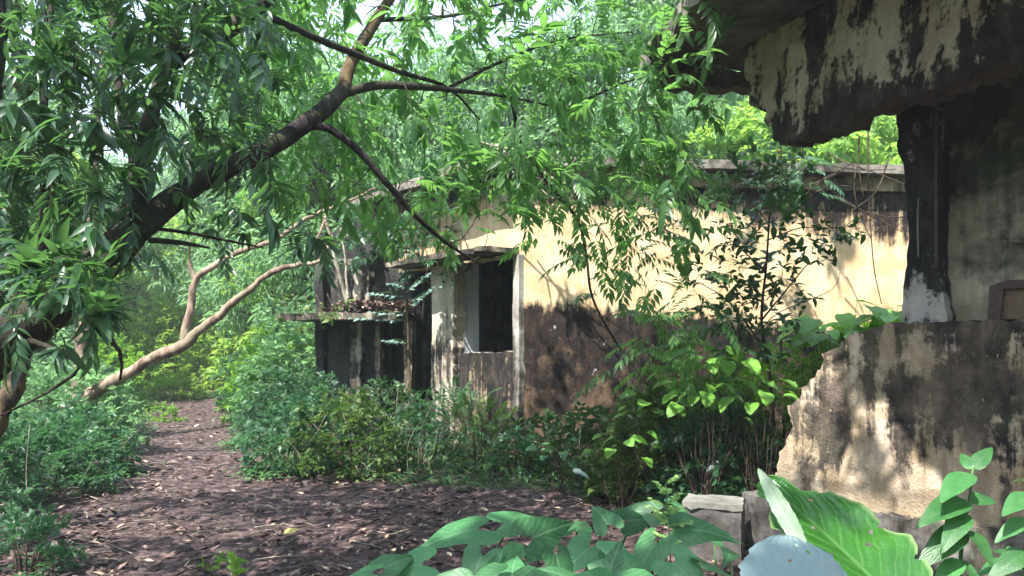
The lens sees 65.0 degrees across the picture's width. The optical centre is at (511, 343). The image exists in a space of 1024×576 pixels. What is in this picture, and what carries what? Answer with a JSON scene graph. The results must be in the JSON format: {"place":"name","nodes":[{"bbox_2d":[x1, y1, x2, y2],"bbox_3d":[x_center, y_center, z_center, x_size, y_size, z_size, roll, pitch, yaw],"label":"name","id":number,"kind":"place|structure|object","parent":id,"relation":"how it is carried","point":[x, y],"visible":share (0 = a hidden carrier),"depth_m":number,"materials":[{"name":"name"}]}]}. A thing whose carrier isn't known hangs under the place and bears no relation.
{"place":"outdoors","nodes":[
{"label":"outdoors","id":0,"kind":"place"},
{"bbox_2d":[5,0,734,186],"label":"sky","id":1,"kind":"structure","parent":0,"point":[362,10],"materials":[{"name":"white"}]},
{"bbox_2d":[3,406,747,575],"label":"fallen twigs","id":2,"kind":"object","parent":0,"point":[188,560],"depth_m":6.99,"materials":[{"name":"wood"}]},
{"bbox_2d":[0,296,791,575],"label":"ground","id":3,"kind":"structure","parent":0,"point":[227,539],"depth_m":7.82,"materials":[{"name":"soil"}]},
{"bbox_2d":[0,208,32,437],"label":"mossy trunk","id":4,"kind":"object","parent":3,"relation":"on","point":[7,402],"visible":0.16,"depth_m":6.61,"materials":[{"name":"brown plant"}]},
{"bbox_2d":[0,412,53,516],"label":"bush","id":5,"kind":"object","parent":3,"relation":"on","point":[18,478],"visible":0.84,"depth_m":7.59,"materials":[{"name":"green plant"}]},
{"bbox_2d":[0,480,60,543],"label":"bush","id":6,"kind":"object","parent":3,"relation":"on","point":[22,498],"visible":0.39,"depth_m":6.36,"materials":[{"name":"green plant"}]},
{"bbox_2d":[0,501,86,575],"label":"bush","id":7,"kind":"object","parent":3,"relation":"on","point":[49,547],"visible":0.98,"depth_m":5.61,"materials":[{"name":"green plant"}]},
{"bbox_2d":[4,72,87,156],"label":"forest tree","id":8,"kind":"object","parent":3,"relation":"on","point":[11,95],"visible":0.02,"depth_m":32.34,"materials":[{"name":"green plant"}]},
{"bbox_2d":[0,325,100,421],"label":"bush","id":9,"kind":"object","parent":3,"relation":"on","point":[57,342],"visible":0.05,"depth_m":13.68,"materials":[{"name":"green plant"}]},
{"bbox_2d":[0,136,124,396],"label":"forest tree","id":10,"kind":"object","parent":3,"relation":"on","point":[114,289],"visible":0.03,"depth_m":20.84,"materials":[{"name":"green plant"}]},
{"bbox_2d":[0,407,130,502],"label":"bush","id":11,"kind":"object","parent":3,"relation":"on","point":[48,440],"visible":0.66,"depth_m":8.46,"materials":[{"name":"green plant"}]},
{"bbox_2d":[0,98,141,376],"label":"forest tree","id":12,"kind":"object","parent":3,"relation":"on","point":[104,229],"visible":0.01,"depth_m":25.59,"materials":[{"name":"green plant"}]},
{"bbox_2d":[9,359,159,454],"bbox_3d":[-6.296,0.932,11.577,2.384,1.461,1.682,0,0,0],"label":"bush","id":13,"kind":"object","parent":3,"relation":"on","point":[41,381],"visible":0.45,"depth_m":11.45,"materials":[{"name":"green plant"}]},
{"bbox_2d":[26,393,145,478],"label":"bush","id":14,"kind":"object","parent":3,"relation":"on","point":[98,423],"visible":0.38,"depth_m":9.77,"materials":[{"name":"green plant"}]},
{"bbox_2d":[69,52,104,396],"bbox_3d":[-6.993,-1.514,13.104,0.935,6.518,0.556,0,0,0],"label":"thin brown trunk","id":15,"kind":"object","parent":3,"relation":"on","point":[79,349],"visible":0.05,"depth_m":13.09,"materials":[{"name":"beige plant"}]},
{"bbox_2d":[33,282,141,366],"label":"forest tree","id":16,"kind":"object","parent":3,"relation":"on","point":[127,326],"visible":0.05,"depth_m":28.28,"materials":[{"name":"green plant"}]},
{"bbox_2d":[35,358,149,435],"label":"bush","id":17,"kind":"object","parent":3,"relation":"on","point":[105,371],"visible":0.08,"depth_m":13.52,"materials":[{"name":"green plant"}]},
{"bbox_2d":[54,332,158,411],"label":"bush","id":18,"kind":"object","parent":3,"relation":"on","point":[106,354],"visible":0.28,"depth_m":18.45,"materials":[{"name":"green plant"}]},
{"bbox_2d":[76,212,160,369],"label":"forest tree","id":19,"kind":"object","parent":3,"relation":"on","point":[132,280],"visible":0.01,"depth_m":30.15,"materials":[{"name":"green plant"}]},
{"bbox_2d":[99,151,142,294],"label":"forest tree","id":20,"kind":"object","parent":3,"relation":"on","point":[114,161],"visible":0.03,"depth_m":43.32,"materials":[{"name":"green plant"}]},
{"bbox_2d":[53,228,197,364],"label":"forest tree","id":21,"kind":"object","parent":3,"relation":"on","point":[159,255],"visible":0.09,"depth_m":33.02,"materials":[{"name":"green plant"}]},
{"bbox_2d":[139,401,188,422],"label":"bush","id":22,"kind":"object","parent":3,"relation":"on","point":[168,410],"visible":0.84,"depth_m":16.44,"materials":[{"name":"green plant"}]},
{"bbox_2d":[116,283,223,392],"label":"bush","id":23,"kind":"object","parent":3,"relation":"on","point":[172,307],"visible":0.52,"depth_m":26.75,"materials":[{"name":"green plant"}]},
{"bbox_2d":[141,364,211,400],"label":"bush","id":24,"kind":"object","parent":3,"relation":"on","point":[174,382],"visible":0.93,"depth_m":22.80,"materials":[{"name":"green plant"}]},
{"bbox_2d":[135,164,220,336],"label":"forest tree","id":25,"kind":"object","parent":3,"relation":"on","point":[165,180],"visible":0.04,"depth_m":43.09,"materials":[{"name":"green plant"}]},
{"bbox_2d":[32,413,329,488],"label":"creeping plants","id":26,"kind":"object","parent":3,"relation":"on","point":[264,467],"visible":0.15,"depth_m":9.81,"materials":[{"name":"plant"}]},
{"bbox_2d":[127,207,235,368],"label":"forest tree","id":27,"kind":"object","parent":3,"relation":"on","point":[173,223],"visible":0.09,"depth_m":34.97,"materials":[{"name":"green plant"}]},
{"bbox_2d":[32,187,375,435],"bbox_3d":[-4.471,-0.430,11.279,5.016,3.666,0.755,0,0,1],"label":"leaning bare tree","id":28,"kind":"object","parent":3,"relation":"on","point":[188,339],"visible":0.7,"depth_m":11.16,"materials":[{"name":"beige plant"}]},
{"bbox_2d":[135,51,302,385],"bbox_3d":[-8.887,-4.080,26.954,7.618,11.866,7.282,0,0,-29],"label":"forest tree","id":29,"kind":"object","parent":3,"relation":"on","point":[218,205],"visible":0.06,"depth_m":25.78,"materials":[{"name":"green plant"}]},
{"bbox_2d":[197,551,248,575],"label":"bush","id":30,"kind":"object","parent":3,"relation":"on","point":[235,561],"visible":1,"depth_m":5.00,"materials":[{"name":"green plant"}]},
{"bbox_2d":[174,227,271,378],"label":"forest tree","id":31,"kind":"object","parent":3,"relation":"on","point":[211,337],"visible":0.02,"depth_m":30.27,"materials":[{"name":"green plant"}]},
{"bbox_2d":[209,347,266,412],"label":"bush","id":32,"kind":"object","parent":3,"relation":"on","point":[230,360],"visible":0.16,"depth_m":18.31,"materials":[{"name":"green plant"}]},
{"bbox_2d":[213,318,315,423],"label":"bush","id":33,"kind":"object","parent":3,"relation":"on","point":[251,349],"visible":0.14,"depth_m":15.23,"materials":[{"name":"green plant"}]},
{"bbox_2d":[223,301,315,427],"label":"bush","id":34,"kind":"object","parent":3,"relation":"on","point":[282,352],"visible":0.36,"depth_m":14.67,"materials":[{"name":"green plant"}]},
{"bbox_2d":[200,170,340,393],"bbox_3d":[-5.886,-1.448,22.000,4.845,6.605,6.151,0,0,-28],"label":"forest tree","id":35,"kind":"object","parent":3,"relation":"on","point":[249,334],"visible":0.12,"depth_m":21.13,"materials":[{"name":"green plant"}]},
{"bbox_2d":[176,28,364,338],"bbox_3d":[-6.369,-3.671,24.375,7.211,11.215,7.056,0,0,25],"label":"forest tree","id":36,"kind":"object","parent":3,"relation":"on","point":[243,312],"visible":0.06,"depth_m":22.94,"materials":[{"name":"green plant"}]},
{"bbox_2d":[205,223,336,355],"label":"forest tree","id":37,"kind":"object","parent":3,"relation":"on","point":[232,350],"visible":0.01,"depth_m":27.89,"materials":[{"name":"green plant"}]},
{"bbox_2d":[224,356,344,440],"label":"bush","id":38,"kind":"object","parent":3,"relation":"on","point":[273,393],"visible":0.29,"depth_m":12.87,"materials":[{"name":"green plant"}]},
{"bbox_2d":[224,389,367,477],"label":"bush","id":39,"kind":"object","parent":3,"relation":"on","point":[267,435],"visible":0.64,"depth_m":9.82,"materials":[{"name":"green plant"}]},
{"bbox_2d":[285,271,314,374],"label":"bush","id":40,"kind":"object","parent":3,"relation":"on","point":[308,293],"visible":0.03,"depth_m":16.78,"materials":[{"name":"green plant"}]},
{"bbox_2d":[179,48,436,385],"bbox_3d":[-4.476,-2.949,20.851,6.718,9.764,7.554,0,0,44],"label":"forest tree","id":41,"kind":"object","parent":3,"relation":"on","point":[303,287],"visible":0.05,"depth_m":19.16,"materials":[{"name":"green plant"}]},
{"bbox_2d":[257,374,372,451],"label":"bush","id":42,"kind":"object","parent":3,"relation":"on","point":[323,386],"visible":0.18,"depth_m":11.75,"materials":[{"name":"green plant"}]},
{"bbox_2d":[1,400,670,498],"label":"ground weeds","id":43,"kind":"object","parent":3,"relation":"on","point":[485,477],"visible":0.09,"depth_m":9.26,"materials":[{"name":"plant"}]},
{"bbox_2d":[281,386,422,482],"bbox_3d":[-1.920,1.075,9.582,1.695,1.157,1.263,0,0,0],"label":"bush","id":44,"kind":"object","parent":3,"relation":"on","point":[357,419],"visible":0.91,"depth_m":9.44,"materials":[{"name":"green plant"}]},
{"bbox_2d":[276,212,432,435],"bbox_3d":[-2.379,-0.061,14.130,2.949,4.520,3.539,0,0,0],"label":"ruined annex","id":45,"kind":"object","parent":3,"relation":"on","point":[350,353],"visible":0.35,"depth_m":13.39,"materials":[{"name":"black paint"}]},
{"bbox_2d":[269,293,353,333],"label":"creeper","id":46,"kind":"object","parent":45,"relation":"on","point":[281,319],"visible":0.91,"depth_m":12.68,"materials":[{"name":"green plant"}]},
{"bbox_2d":[326,218,351,312],"bbox_3d":[-2.776,-1.350,12.837,0.442,1.735,0.127,0,0,-29],"label":"pale sucker","id":47,"kind":"object","parent":45,"relation":"on","point":[345,291],"visible":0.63,"depth_m":12.88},
{"bbox_2d":[319,296,415,315],"bbox_3d":[-2.349,-0.590,13.024,1.871,0.401,1.016,0,0,17],"label":"roof debris","id":48,"kind":"object","parent":45,"relation":"on","point":[362,306],"visible":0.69,"depth_m":12.81,"materials":[{"name":"brown plant"}]},
{"bbox_2d":[328,200,430,283],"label":"creeper","id":49,"kind":"object","parent":45,"relation":"on","point":[358,260],"visible":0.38,"depth_m":13.02,"materials":[{"name":"green plant"}]},
{"bbox_2d":[219,15,492,332],"bbox_3d":[-3.307,-2.948,18.904,7.601,9.826,6.760,0,0,37],"label":"forest tree","id":50,"kind":"object","parent":3,"relation":"on","point":[252,255],"visible":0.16,"depth_m":18.21,"materials":[{"name":"green plant"}]},
{"bbox_2d":[0,402,748,575],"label":"leaf litter","id":51,"kind":"object","parent":3,"relation":"on","point":[134,562],"visible":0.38,"depth_m":7.03,"materials":[{"name":"brown plant"}]},
{"bbox_2d":[0,0,758,418],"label":"leaning tree","id":52,"kind":"object","parent":3,"relation":"on","point":[66,282],"visible":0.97,"depth_m":5.70,"materials":[{"name":"green plant"}]},
{"bbox_2d":[350,554,413,575],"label":"taro plant","id":53,"kind":"object","parent":3,"relation":"on","point":[393,564],"visible":0.99,"depth_m":3.45,"materials":[{"name":"green plant"}]},
{"bbox_2d":[331,374,448,456],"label":"bush","id":54,"kind":"object","parent":3,"relation":"on","point":[389,391],"visible":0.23,"depth_m":11.09,"materials":[{"name":"green plant"}]},
{"bbox_2d":[348,273,445,445],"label":"annex sapling","id":55,"kind":"object","parent":3,"relation":"on","point":[407,323],"visible":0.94,"depth_m":11.81,"materials":[{"name":"green plant"}]},
{"bbox_2d":[354,384,477,481],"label":"bush","id":56,"kind":"object","parent":3,"relation":"on","point":[439,437],"visible":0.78,"depth_m":9.52,"materials":[{"name":"green plant"}]},
{"bbox_2d":[353,110,495,194],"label":"forest tree","id":57,"kind":"object","parent":3,"relation":"on","point":[419,165],"visible":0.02,"depth_m":19.43,"materials":[{"name":"green plant"}]},
{"bbox_2d":[398,374,508,458],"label":"bush","id":58,"kind":"object","parent":3,"relation":"on","point":[453,396],"visible":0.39,"depth_m":10.87,"materials":[{"name":"green plant"}]},
{"bbox_2d":[364,33,548,177],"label":"forest tree","id":59,"kind":"object","parent":3,"relation":"on","point":[466,71],"visible":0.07,"depth_m":23.67,"materials":[{"name":"green plant"}]},
{"bbox_2d":[397,511,529,575],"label":"taro plant","id":60,"kind":"object","parent":3,"relation":"on","point":[469,534],"visible":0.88,"depth_m":3.64,"materials":[{"name":"green plant"}]},
{"bbox_2d":[415,389,538,470],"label":"bush","id":61,"kind":"object","parent":3,"relation":"on","point":[501,412],"visible":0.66,"depth_m":9.91,"materials":[{"name":"green plant"}]},
{"bbox_2d":[436,556,551,575],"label":"taro plant","id":62,"kind":"object","parent":3,"relation":"on","point":[515,566],"visible":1,"depth_m":3.12,"materials":[{"name":"green plant"}]},
{"bbox_2d":[469,424,561,480],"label":"bush","id":63,"kind":"object","parent":3,"relation":"on","point":[523,445],"visible":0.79,"depth_m":9.17,"materials":[{"name":"green plant"}]},
{"bbox_2d":[433,19,639,155],"bbox_3d":[0.727,-3.754,24.017,6.913,11.265,7.232,0,0,18],"label":"forest tree","id":64,"kind":"object","parent":3,"relation":"on","point":[531,140],"visible":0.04,"depth_m":22.96,"materials":[{"name":"green plant"}]},
{"bbox_2d":[481,516,591,571],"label":"taro plant","id":65,"kind":"object","parent":3,"relation":"on","point":[547,534],"visible":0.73,"depth_m":3.77,"materials":[{"name":"green plant"}]},
{"bbox_2d":[500,406,594,473],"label":"bush","id":66,"kind":"object","parent":3,"relation":"on","point":[547,417],"visible":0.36,"depth_m":9.61,"materials":[{"name":"green plant"}]},
{"bbox_2d":[525,437,592,496],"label":"heart leaved plant","id":67,"kind":"object","parent":3,"relation":"on","point":[564,455],"visible":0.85,"depth_m":8.30,"materials":[{"name":"green plant"}]},
{"bbox_2d":[534,400,647,484],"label":"bush","id":68,"kind":"object","parent":3,"relation":"on","point":[584,433],"visible":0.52,"depth_m":8.88,"materials":[{"name":"green plant"}]},
{"bbox_2d":[538,538,653,575],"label":"taro plant","id":69,"kind":"object","parent":3,"relation":"on","point":[611,563],"visible":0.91,"depth_m":3.12,"materials":[{"name":"green plant"}]},
{"bbox_2d":[567,506,648,571],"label":"taro plant","id":70,"kind":"object","parent":3,"relation":"on","point":[583,553],"visible":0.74,"depth_m":3.58,"materials":[{"name":"green plant"}]},
{"bbox_2d":[579,430,661,508],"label":"heart leaved plant","id":71,"kind":"object","parent":3,"relation":"on","point":[630,442],"visible":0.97,"depth_m":7.29,"materials":[{"name":"green plant"}]},
{"bbox_2d":[347,154,908,456],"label":"abandoned house","id":72,"kind":"structure","parent":3,"relation":"on","point":[520,336],"depth_m":11.06,"materials":[{"name":"paint"}]},
{"bbox_2d":[395,179,470,249],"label":"creeper","id":73,"kind":"object","parent":72,"relation":"attached to","point":[414,220],"visible":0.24,"depth_m":11.93,"materials":[{"name":"green plant"}]},
{"bbox_2d":[405,237,495,287],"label":"creeper","id":74,"kind":"object","parent":72,"relation":"on","point":[470,266],"visible":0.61,"depth_m":11.62,"materials":[{"name":"green plant"}]},
{"bbox_2d":[743,129,852,232],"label":"roof shrub","id":75,"kind":"object","parent":72,"relation":"on","point":[797,182],"visible":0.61,"depth_m":9.85,"materials":[{"name":"green plant"}]},
{"bbox_2d":[780,131,904,303],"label":"roof edge twigs","id":76,"kind":"object","parent":72,"relation":"hanging from","point":[854,187],"visible":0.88,"depth_m":9.89,"materials":[{"name":"green plant"}]},
{"bbox_2d":[511,0,748,156],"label":"forest tree","id":77,"kind":"object","parent":3,"relation":"on","point":[618,24],"visible":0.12,"depth_m":22.26,"materials":[{"name":"green plant"}]},
{"bbox_2d":[576,371,726,504],"bbox_3d":[1.464,1.018,8.160,1.678,1.503,1.210,0,0,0],"label":"bush","id":78,"kind":"object","parent":3,"relation":"on","point":[617,428],"visible":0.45,"depth_m":8.04,"materials":[{"name":"green plant"}]},
{"bbox_2d":[613,383,708,505],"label":"heart leaved plant","id":79,"kind":"object","parent":3,"relation":"on","point":[642,403],"visible":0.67,"depth_m":7.77,"materials":[{"name":"green plant"}]},
{"bbox_2d":[592,90,733,156],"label":"forest tree","id":80,"kind":"object","parent":3,"relation":"on","point":[686,127],"visible":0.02,"depth_m":19.38,"materials":[{"name":"green plant"}]},
{"bbox_2d":[586,76,752,159],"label":"forest tree","id":81,"kind":"object","parent":3,"relation":"on","point":[681,113],"visible":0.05,"depth_m":18.39,"materials":[{"name":"green plant"}]},
{"bbox_2d":[645,475,693,561],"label":"pale sprig","id":82,"kind":"object","parent":3,"relation":"on","point":[672,510],"visible":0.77,"depth_m":3.70,"materials":[{"name":"green plant"}]},
{"bbox_2d":[626,498,742,575],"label":"taro plant","id":83,"kind":"object","parent":3,"relation":"on","point":[649,554],"visible":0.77,"depth_m":3.65,"materials":[{"name":"green plant"}]},
{"bbox_2d":[599,332,791,481],"bbox_3d":[2.209,0.784,9.143,2.572,1.868,1.642,0,0,0],"label":"bush","id":84,"kind":"object","parent":3,"relation":"on","point":[705,378],"visible":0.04,"depth_m":9.03,"materials":[{"name":"green plant"}]},
{"bbox_2d":[646,373,757,494],"bbox_3d":[1.733,0.943,7.222,1.041,1.377,0.834,0,0,-21],"label":"heart leaved plant","id":85,"kind":"object","parent":3,"relation":"on","point":[709,400],"visible":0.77,"depth_m":7.16,"materials":[{"name":"green plant"}]},
{"bbox_2d":[639,388,784,512],"bbox_3d":[2.031,1.093,7.561,1.656,1.378,1.332,0,0,0],"label":"bush","id":86,"kind":"object","parent":3,"relation":"on","point":[735,479],"visible":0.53,"depth_m":7.44,"materials":[{"name":"green plant"}]},
{"bbox_2d":[688,541,738,575],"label":"taro plant","id":87,"kind":"object","parent":3,"relation":"on","point":[729,556],"visible":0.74,"depth_m":3.83,"materials":[{"name":"green plant"}]},
{"bbox_2d":[682,493,745,562],"bbox_3d":[1.511,1.393,6.001,0.442,0.490,0.354,0,0,18],"label":"stone block","id":88,"kind":"object","parent":3,"relation":"on","point":[725,513],"depth_m":5.85,"materials":[{"name":"stone"}]},
{"bbox_2d":[661,343,777,494],"bbox_3d":[1.962,0.807,7.432,0.946,1.630,0.875,0,0,35],"label":"heart leaved plant","id":89,"kind":"object","parent":3,"relation":"on","point":[729,367],"visible":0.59,"depth_m":7.26,"materials":[{"name":"green plant"}]},
{"bbox_2d":[708,362,801,490],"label":"heart leaved plant","id":90,"kind":"object","parent":3,"relation":"on","point":[769,398],"visible":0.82,"depth_m":6.99,"materials":[{"name":"green plant"}]},
{"bbox_2d":[742,490,782,549],"bbox_3d":[1.962,1.400,6.200,0.268,0.513,0.313,0,0,-18],"label":"stone block","id":91,"kind":"object","parent":3,"relation":"on","point":[758,528],"depth_m":6.11,"materials":[{"name":"stone"}]},
{"bbox_2d":[694,114,835,162],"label":"forest tree","id":92,"kind":"object","parent":3,"relation":"on","point":[727,142],"visible":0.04,"depth_m":17.77,"materials":[{"name":"green plant"}]},
{"bbox_2d":[724,341,819,488],"bbox_3d":[2.906,0.761,8.429,1.559,1.820,1.232,0,0,0],"label":"bush","id":93,"kind":"object","parent":3,"relation":"on","point":[787,371],"visible":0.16,"depth_m":8.31,"materials":[{"name":"green plant"}]},
{"bbox_2d":[687,130,868,474],"bbox_3d":[2.526,-0.246,7.587,1.859,3.669,1.230,0,0,0],"label":"dark sapling","id":94,"kind":"object","parent":3,"relation":"on","point":[792,194],"visible":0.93,"depth_m":7.51,"materials":[{"name":"green plant"}]},
{"bbox_2d":[666,96,902,164],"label":"forest tree","id":95,"kind":"object","parent":3,"relation":"on","point":[755,117],"visible":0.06,"depth_m":17.47,"materials":[{"name":"green plant"}]},
{"bbox_2d":[738,534,846,575],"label":"giant leaf plant","id":96,"kind":"object","parent":3,"relation":"on","point":[770,555],"visible":1,"depth_m":1.86,"materials":[{"name":"plant"}]},
{"bbox_2d":[778,332,843,445],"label":"bush","id":97,"kind":"object","parent":3,"relation":"on","point":[808,364],"visible":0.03,"depth_m":8.02,"materials":[{"name":"green plant"}]},
{"bbox_2d":[776,323,853,385],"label":"heart leaved plant","id":98,"kind":"object","parent":3,"relation":"on","point":[798,339],"visible":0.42,"depth_m":7.83,"materials":[{"name":"green plant"}]},
{"bbox_2d":[777,300,885,362],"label":"heart leaved plant","id":99,"kind":"object","parent":3,"relation":"on","point":[845,321],"visible":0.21,"depth_m":8.16,"materials":[{"name":"green plant"}]},
{"bbox_2d":[640,0,1023,575],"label":"ruined veranda","id":100,"kind":"object","parent":3,"relation":"on","point":[891,421],"visible":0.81,"depth_m":5.54,"materials":[{"name":"paint"}]},
{"bbox_2d":[987,280,1023,319],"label":"window frame","id":101,"kind":"object","parent":100,"relation":"on","point":[1006,299],"visible":0.95,"depth_m":5.26,"materials":[{"name":"red wood"}]},
{"bbox_2d":[755,468,932,575],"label":"giant leaf plant","id":102,"kind":"object","parent":3,"relation":"on","point":[843,527],"visible":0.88,"depth_m":2.19,"materials":[{"name":"green plant"}]},
{"bbox_2d":[821,304,893,331],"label":"heart leaved plant","id":103,"kind":"object","parent":3,"relation":"on","point":[877,311],"visible":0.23,"depth_m":8.11,"materials":[{"name":"green plant"}]},
{"bbox_2d":[854,305,902,327],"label":"heart leaved plant","id":104,"kind":"object","parent":3,"relation":"on","point":[863,318],"visible":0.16,"depth_m":8.07,"materials":[{"name":"green plant"}]},
{"bbox_2d":[862,115,899,160],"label":"forest tree","id":105,"kind":"object","parent":3,"relation":"on","point":[888,134],"visible":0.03,"depth_m":18.28,"materials":[{"name":"green plant"}]},
{"bbox_2d":[916,447,996,575],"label":"broad leaved weed","id":106,"kind":"object","parent":3,"relation":"on","point":[953,534],"visible":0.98,"depth_m":2.85,"materials":[{"name":"green plant"}]},
{"bbox_2d":[988,479,1023,575],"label":"broad leaved weed","id":107,"kind":"object","parent":3,"relation":"on","point":[1010,560],"visible":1,"depth_m":2.58,"materials":[{"name":"green plant"}]},
{"bbox_2d":[44,457,833,575],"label":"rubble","id":108,"kind":"object","parent":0,"point":[328,504],"visible":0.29,"depth_m":8.07,"materials":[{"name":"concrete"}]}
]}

